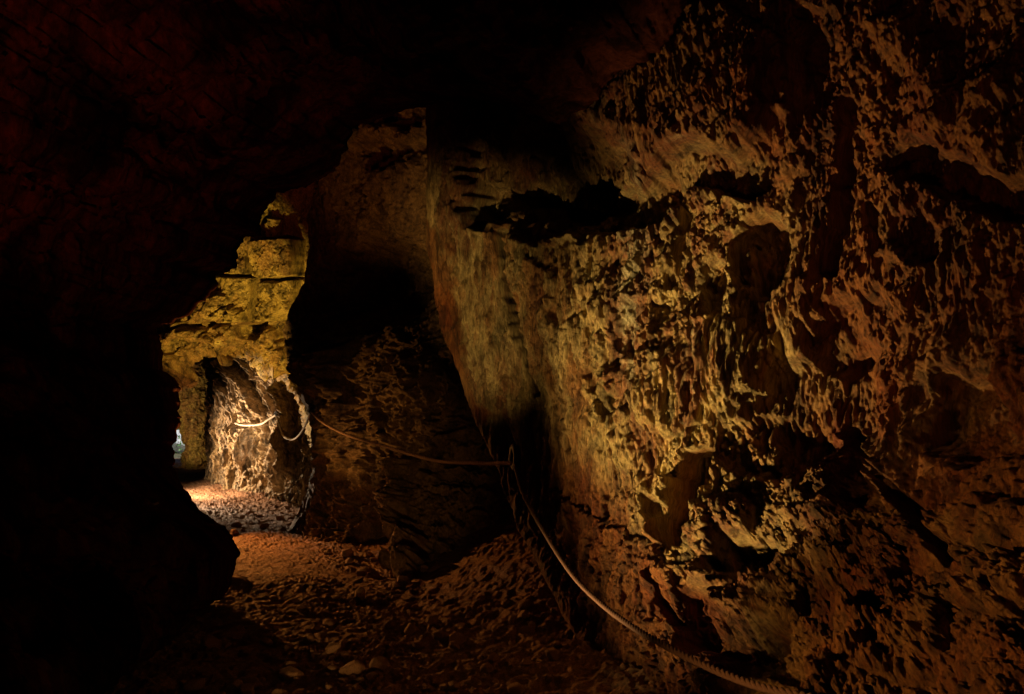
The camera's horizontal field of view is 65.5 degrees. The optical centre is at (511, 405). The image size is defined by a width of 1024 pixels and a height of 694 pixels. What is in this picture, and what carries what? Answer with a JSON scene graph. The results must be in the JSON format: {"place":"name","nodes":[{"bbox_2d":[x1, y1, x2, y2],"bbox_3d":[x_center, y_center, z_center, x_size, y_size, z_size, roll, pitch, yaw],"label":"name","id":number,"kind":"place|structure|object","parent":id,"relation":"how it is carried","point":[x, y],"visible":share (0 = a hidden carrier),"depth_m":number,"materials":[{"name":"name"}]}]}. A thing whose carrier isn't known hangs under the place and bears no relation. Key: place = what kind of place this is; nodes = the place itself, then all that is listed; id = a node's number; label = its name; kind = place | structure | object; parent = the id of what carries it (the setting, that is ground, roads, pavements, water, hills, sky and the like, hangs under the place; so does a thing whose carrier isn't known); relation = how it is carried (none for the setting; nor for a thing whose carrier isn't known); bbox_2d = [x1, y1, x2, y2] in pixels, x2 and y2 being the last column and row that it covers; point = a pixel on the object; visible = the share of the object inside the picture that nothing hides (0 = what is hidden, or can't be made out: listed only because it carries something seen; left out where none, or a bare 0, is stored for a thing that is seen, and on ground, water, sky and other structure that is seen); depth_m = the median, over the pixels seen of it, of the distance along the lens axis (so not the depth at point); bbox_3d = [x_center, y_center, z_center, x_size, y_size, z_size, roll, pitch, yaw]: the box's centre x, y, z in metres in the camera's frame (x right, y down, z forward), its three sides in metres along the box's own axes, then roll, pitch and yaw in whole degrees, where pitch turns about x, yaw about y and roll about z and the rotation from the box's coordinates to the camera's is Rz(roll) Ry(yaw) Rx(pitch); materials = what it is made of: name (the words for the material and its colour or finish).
{"place":"outdoors","nodes":[
{"label":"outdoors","id":0,"kind":"place"},
{"bbox_2d":[174,453,180,457],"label":"ground","id":1,"kind":"structure","parent":0,"point":[177,455],"depth_m":25.66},
{"bbox_2d":[172,430,184,452],"bbox_3d":[-11.396,0.858,26.981,2.495,1.862,1.257,0,0,-15],"label":"limestone boulder","id":2,"kind":"object","parent":1,"relation":"on","point":[182,447],"visible":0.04,"depth_m":26.52,"materials":[{"name":"grey stone"}]},
{"bbox_2d":[175,429,184,452],"bbox_3d":[-9.400,0.594,25.023,4.264,3.891,3.665,0,0,26],"label":"shrub","id":3,"kind":"object","parent":1,"relation":"on","point":[179,444],"visible":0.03,"depth_m":24.87,"materials":[{"name":"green plant"}]},
{"bbox_2d":[157,180,318,447],"bbox_3d":[-4.780,-2.080,12.942,4.408,6.197,2.898,0,0,0],"label":"rock arch","id":4,"kind":"object","parent":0,"point":[241,311],"visible":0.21,"depth_m":12.00,"materials":[{"name":"stone"}]},
{"bbox_2d":[203,357,312,507],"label":"folded rock wall","id":5,"kind":"structure","parent":0,"point":[268,459],"depth_m":14.56,"materials":[{"name":"brown stone"}]},
{"bbox_3d":[-3.825,0.133,13.051,0.137,0.092,0.168,0,0,0],"label":"rope anchor","id":6,"kind":"object","parent":5,"relation":"attached to","visible":0},
{"bbox_2d":[234,415,274,425],"bbox_3d":[-4.655,0.253,14.164,0.073,0.244,2.826,0,0,-35],"label":"hand rope","id":7,"kind":"object","parent":6,"relation":"hanging from","point":[268,419],"visible":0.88,"depth_m":13.90,"materials":[{"name":"beige fabric"}]},
{"bbox_2d":[275,413,310,440],"bbox_3d":[-3.108,0.309,11.514,0.200,0.480,3.344,0,0,-24],"label":"hand rope","id":8,"kind":"object","parent":6,"relation":"hanging from","point":[303,428],"visible":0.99,"depth_m":12.04,"materials":[{"name":"beige fabric"}]},
{"bbox_2d":[0,0,685,693],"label":"cave ceiling","id":9,"kind":"structure","parent":0,"point":[156,156],"depth_m":5.27,"materials":[{"name":"black stone"}]},
{"bbox_2d":[105,458,656,693],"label":"cave floor","id":10,"kind":"structure","parent":0,"point":[493,564],"depth_m":5.77,"materials":[{"name":"brown soil"}]},
{"bbox_2d":[181,678,204,691],"bbox_3d":[-1.766,1.556,4.428,0.139,0.067,0.110,-6,-1,-37],"label":"loose stone","id":11,"kind":"object","parent":10,"relation":"on","point":[194,684],"visible":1,"depth_m":4.40,"materials":[{"name":"brown stone"}]},
{"bbox_2d":[178,356,209,469],"bbox_3d":[-8.120,-0.300,19.760,1.754,4.200,1.056,0,0,0],"label":"rock pillar","id":12,"kind":"object","parent":10,"relation":"on","point":[192,412],"visible":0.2,"depth_m":19.37,"materials":[{"name":"brown stone"}]},
{"bbox_2d":[200,635,221,648],"bbox_3d":[-1.996,1.579,5.284,0.135,0.097,0.123,17,19,14],"label":"loose stone","id":13,"kind":"object","parent":10,"relation":"on","point":[209,641],"visible":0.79,"depth_m":5.26,"materials":[{"name":"brown stone"}]},
{"bbox_2d":[225,679,242,690],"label":"loose stone","id":14,"kind":"object","parent":10,"relation":"on","point":[234,684],"visible":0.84,"depth_m":4.46,"materials":[{"name":"brown stone"}]},
{"bbox_2d":[231,529,238,534],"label":"loose stone","id":15,"kind":"object","parent":10,"relation":"on","point":[235,531],"visible":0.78,"depth_m":10.04,"materials":[{"name":"brown stone"}]},
{"bbox_2d":[231,521,241,526],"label":"loose stone","id":16,"kind":"object","parent":10,"relation":"on","point":[236,524],"visible":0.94,"depth_m":10.72,"materials":[{"name":"brown stone"}]},
{"bbox_2d":[239,683,254,693],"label":"loose stone","id":17,"kind":"object","parent":10,"relation":"on","point":[246,688],"visible":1,"depth_m":4.41,"materials":[{"name":"brown stone"}]},
{"bbox_2d":[259,523,268,528],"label":"loose stone","id":18,"kind":"object","parent":10,"relation":"on","point":[264,525],"visible":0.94,"depth_m":10.44,"materials":[{"name":"brown stone"}]},
{"bbox_2d":[263,617,271,623],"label":"loose stone","id":19,"kind":"object","parent":10,"relation":"on","point":[267,620],"visible":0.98,"depth_m":5.87,"materials":[{"name":"brown stone"}]},
{"bbox_2d":[269,595,278,600],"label":"loose stone","id":20,"kind":"object","parent":10,"relation":"on","point":[273,597],"visible":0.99,"depth_m":6.62,"materials":[{"name":"brown stone"}]},
{"bbox_2d":[271,688,282,693],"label":"loose stone","id":21,"kind":"object","parent":10,"relation":"on","point":[277,691],"visible":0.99,"depth_m":4.34,"materials":[{"name":"brown stone"}]},
{"bbox_2d":[276,515,282,520],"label":"loose stone","id":22,"kind":"object","parent":10,"relation":"on","point":[278,517],"visible":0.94,"depth_m":11.26,"materials":[{"name":"stone"}]},
{"bbox_2d":[284,515,292,519],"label":"loose stone","id":23,"kind":"object","parent":10,"relation":"on","point":[287,517],"visible":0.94,"depth_m":11.32,"materials":[{"name":"brown stone"}]},
{"bbox_2d":[279,666,303,681],"bbox_3d":[-1.300,1.582,4.683,0.138,0.081,0.120,9,19,2],"label":"loose stone","id":24,"kind":"object","parent":10,"relation":"on","point":[288,673],"visible":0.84,"depth_m":4.65,"materials":[{"name":"brown stone"}]},
{"bbox_2d":[283,660,299,669],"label":"loose stone","id":25,"kind":"object","parent":10,"relation":"on","point":[294,664],"visible":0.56,"depth_m":4.77,"materials":[{"name":"brown stone"}]},
{"bbox_2d":[296,604,305,609],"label":"loose stone","id":26,"kind":"object","parent":10,"relation":"on","point":[301,606],"visible":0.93,"depth_m":6.32,"materials":[{"name":"brown stone"}]},
{"bbox_2d":[302,633,314,643],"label":"loose stone","id":27,"kind":"object","parent":10,"relation":"on","point":[308,638],"visible":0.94,"depth_m":5.38,"materials":[{"name":"brown stone"}]},
{"bbox_2d":[313,624,322,630],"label":"loose stone","id":28,"kind":"object","parent":10,"relation":"on","point":[318,627],"visible":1,"depth_m":5.72,"materials":[{"name":"brown stone"}]},
{"bbox_2d":[323,549,331,554],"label":"loose stone","id":29,"kind":"object","parent":10,"relation":"on","point":[327,551],"visible":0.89,"depth_m":8.69,"materials":[{"name":"brown stone"}]},
{"bbox_2d":[323,619,332,626],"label":"loose stone","id":30,"kind":"object","parent":10,"relation":"on","point":[327,622],"visible":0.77,"depth_m":5.82,"materials":[{"name":"brown stone"}]},
{"bbox_2d":[325,684,333,688],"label":"loose stone","id":31,"kind":"object","parent":10,"relation":"on","point":[328,686],"visible":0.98,"depth_m":4.43,"materials":[{"name":"brown stone"}]},
{"bbox_2d":[325,642,340,653],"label":"loose stone","id":32,"kind":"object","parent":10,"relation":"on","point":[332,647],"visible":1,"depth_m":5.11,"materials":[{"name":"brown stone"}]},
{"bbox_2d":[327,665,338,670],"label":"loose stone","id":33,"kind":"object","parent":10,"relation":"on","point":[332,668],"visible":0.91,"depth_m":4.78,"materials":[{"name":"brown stone"}]},
{"bbox_2d":[330,577,336,583],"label":"loose stone","id":34,"kind":"object","parent":10,"relation":"on","point":[333,580],"visible":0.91,"depth_m":7.32,"materials":[{"name":"brown stone"}]},
{"bbox_2d":[333,594,340,599],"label":"loose stone","id":35,"kind":"object","parent":10,"relation":"on","point":[336,597],"visible":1,"depth_m":6.63,"materials":[{"name":"brown stone"}]},
{"bbox_2d":[341,548,352,556],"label":"loose stone","id":36,"kind":"object","parent":10,"relation":"on","point":[348,552],"visible":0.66,"depth_m":8.49,"materials":[{"name":"brown stone"}]},
{"bbox_2d":[345,557,351,564],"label":"loose stone","id":37,"kind":"object","parent":10,"relation":"on","point":[348,561],"visible":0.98,"depth_m":8.20,"materials":[{"name":"brown stone"}]},
{"bbox_2d":[339,660,364,675],"bbox_3d":[-0.942,1.559,4.692,0.152,0.088,0.086,-20,7,-17],"label":"loose stone","id":38,"kind":"object","parent":10,"relation":"on","point":[356,667],"visible":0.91,"depth_m":4.67,"materials":[{"name":"brown stone"}]},
{"bbox_2d":[354,577,363,583],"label":"loose stone","id":39,"kind":"object","parent":10,"relation":"on","point":[360,580],"visible":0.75,"depth_m":7.38,"materials":[{"name":"brown stone"}]},
{"bbox_2d":[355,587,365,600],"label":"loose stone","id":40,"kind":"object","parent":10,"relation":"on","point":[360,592],"visible":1,"depth_m":6.63,"materials":[{"name":"brown stone"}]},
{"bbox_2d":[357,567,370,576],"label":"loose stone","id":41,"kind":"object","parent":10,"relation":"on","point":[363,572],"visible":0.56,"depth_m":7.73,"materials":[{"name":"brown stone"}]},
{"bbox_2d":[363,553,370,557],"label":"loose stone","id":42,"kind":"object","parent":10,"relation":"on","point":[365,555],"visible":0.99,"depth_m":8.52,"materials":[{"name":"brown stone"}]},
{"bbox_2d":[370,557,377,561],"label":"loose stone","id":43,"kind":"object","parent":10,"relation":"on","point":[372,559],"visible":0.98,"depth_m":8.28,"materials":[{"name":"brown stone"}]},
{"bbox_2d":[369,656,390,671],"bbox_3d":[-0.792,1.559,4.783,0.133,0.078,0.116,21,5,-29],"label":"loose stone","id":44,"kind":"object","parent":10,"relation":"on","point":[381,663],"visible":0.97,"depth_m":4.75,"materials":[{"name":"brown stone"}]},
{"bbox_2d":[393,581,399,586],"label":"loose stone","id":45,"kind":"object","parent":10,"relation":"on","point":[396,584],"visible":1,"depth_m":7.09,"materials":[{"name":"brown stone"}]},
{"bbox_2d":[397,576,410,586],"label":"loose stone","id":46,"kind":"object","parent":10,"relation":"on","point":[403,581],"visible":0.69,"depth_m":7.21,"materials":[{"name":"brown stone"}]},
{"bbox_2d":[404,623,418,635],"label":"loose stone","id":47,"kind":"object","parent":10,"relation":"on","point":[411,629],"visible":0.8,"depth_m":5.60,"materials":[{"name":"brown stone"}]},
{"bbox_2d":[412,640,424,648],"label":"loose stone","id":48,"kind":"object","parent":10,"relation":"on","point":[418,644],"visible":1,"depth_m":5.26,"materials":[{"name":"brown stone"}]},
{"bbox_2d":[425,616,436,625],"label":"loose stone","id":49,"kind":"object","parent":10,"relation":"on","point":[431,620],"visible":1,"depth_m":5.74,"materials":[{"name":"brown stone"}]},
{"bbox_2d":[428,589,435,593],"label":"loose stone","id":50,"kind":"object","parent":10,"relation":"on","point":[431,591],"visible":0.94,"depth_m":6.76,"materials":[{"name":"brown stone"}]},
{"bbox_2d":[432,630,446,641],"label":"loose stone","id":51,"kind":"object","parent":10,"relation":"on","point":[437,635],"visible":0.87,"depth_m":5.36,"materials":[{"name":"brown stone"}]},
{"bbox_2d":[439,683,447,691],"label":"loose stone","id":52,"kind":"object","parent":10,"relation":"on","point":[443,686],"visible":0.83,"depth_m":4.45,"materials":[{"name":"brown stone"}]},
{"bbox_2d":[446,612,453,617],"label":"loose stone","id":53,"kind":"object","parent":10,"relation":"on","point":[449,614],"visible":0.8,"depth_m":5.88,"materials":[{"name":"brown stone"}]},
{"bbox_2d":[447,681,459,691],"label":"loose stone","id":54,"kind":"object","parent":10,"relation":"on","point":[453,685],"visible":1,"depth_m":4.44,"materials":[{"name":"brown stone"}]},
{"bbox_2d":[449,631,466,643],"bbox_3d":[-0.361,1.561,5.312,0.143,0.101,0.090,0,0,-27],"label":"loose stone","id":55,"kind":"object","parent":10,"relation":"on","point":[457,637],"visible":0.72,"depth_m":5.29,"materials":[{"name":"brown stone"}]},
{"bbox_2d":[477,612,487,616],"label":"loose stone","id":56,"kind":"object","parent":10,"relation":"on","point":[484,614],"visible":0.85,"depth_m":5.80,"materials":[{"name":"brown stone"}]},
{"bbox_2d":[508,615,516,624],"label":"loose stone","id":57,"kind":"object","parent":10,"relation":"on","point":[512,619],"visible":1,"depth_m":5.48,"materials":[{"name":"brown stone"}]},
{"bbox_2d":[507,682,525,693],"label":"loose stone","id":58,"kind":"object","parent":10,"relation":"on","point":[515,688],"visible":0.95,"depth_m":4.32,"materials":[{"name":"brown stone"}]},
{"bbox_2d":[518,610,528,619],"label":"loose stone","id":59,"kind":"object","parent":10,"relation":"on","point":[523,614],"visible":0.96,"depth_m":5.54,"materials":[{"name":"brown stone"}]},
{"bbox_2d":[518,599,533,609],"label":"loose stone","id":60,"kind":"object","parent":10,"relation":"on","point":[525,604],"visible":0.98,"depth_m":5.71,"materials":[{"name":"brown stone"}]},
{"bbox_2d":[545,648,562,660],"bbox_3d":[0.249,1.479,4.737,0.109,0.065,0.096,17,7,19],"label":"loose stone","id":61,"kind":"object","parent":10,"relation":"on","point":[553,654],"visible":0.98,"depth_m":4.70,"materials":[{"name":"brown stone"}]},
{"bbox_2d":[553,641,561,646],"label":"loose stone","id":62,"kind":"object","parent":10,"relation":"on","point":[557,644],"visible":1,"depth_m":4.88,"materials":[{"name":"brown stone"}]},
{"bbox_2d":[282,107,514,578],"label":"recessed rock wall","id":63,"kind":"structure","parent":0,"point":[369,355],"depth_m":9.38,"materials":[{"name":"brown stone"}]},
{"bbox_2d":[425,0,1023,693],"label":"rock wall","id":64,"kind":"structure","parent":0,"point":[729,298],"depth_m":4.18,"materials":[{"name":"brown stone"}]},
{"bbox_2d":[508,443,520,469],"bbox_3d":[0.194,0.402,6.292,0.422,0.214,0.201,0,0,-16],"label":"rope anchor","id":65,"kind":"object","parent":64,"relation":"attached to","point":[514,455],"visible":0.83,"depth_m":6.17,"materials":[{"name":"metal"}]},
{"bbox_2d":[310,411,512,464],"bbox_3d":[-1.212,0.301,8.102,0.149,0.467,4.424,0,0,-35],"label":"hand rope","id":66,"kind":"object","parent":65,"relation":"hanging from","point":[421,456],"visible":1,"depth_m":7.75,"materials":[{"name":"brown fabric"}]},
{"bbox_2d":[514,464,811,693],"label":"hand rope","id":67,"kind":"object","parent":65,"relation":"hanging from","point":[739,680],"visible":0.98,"depth_m":3.03,"materials":[{"name":"fabric"}]}
]}

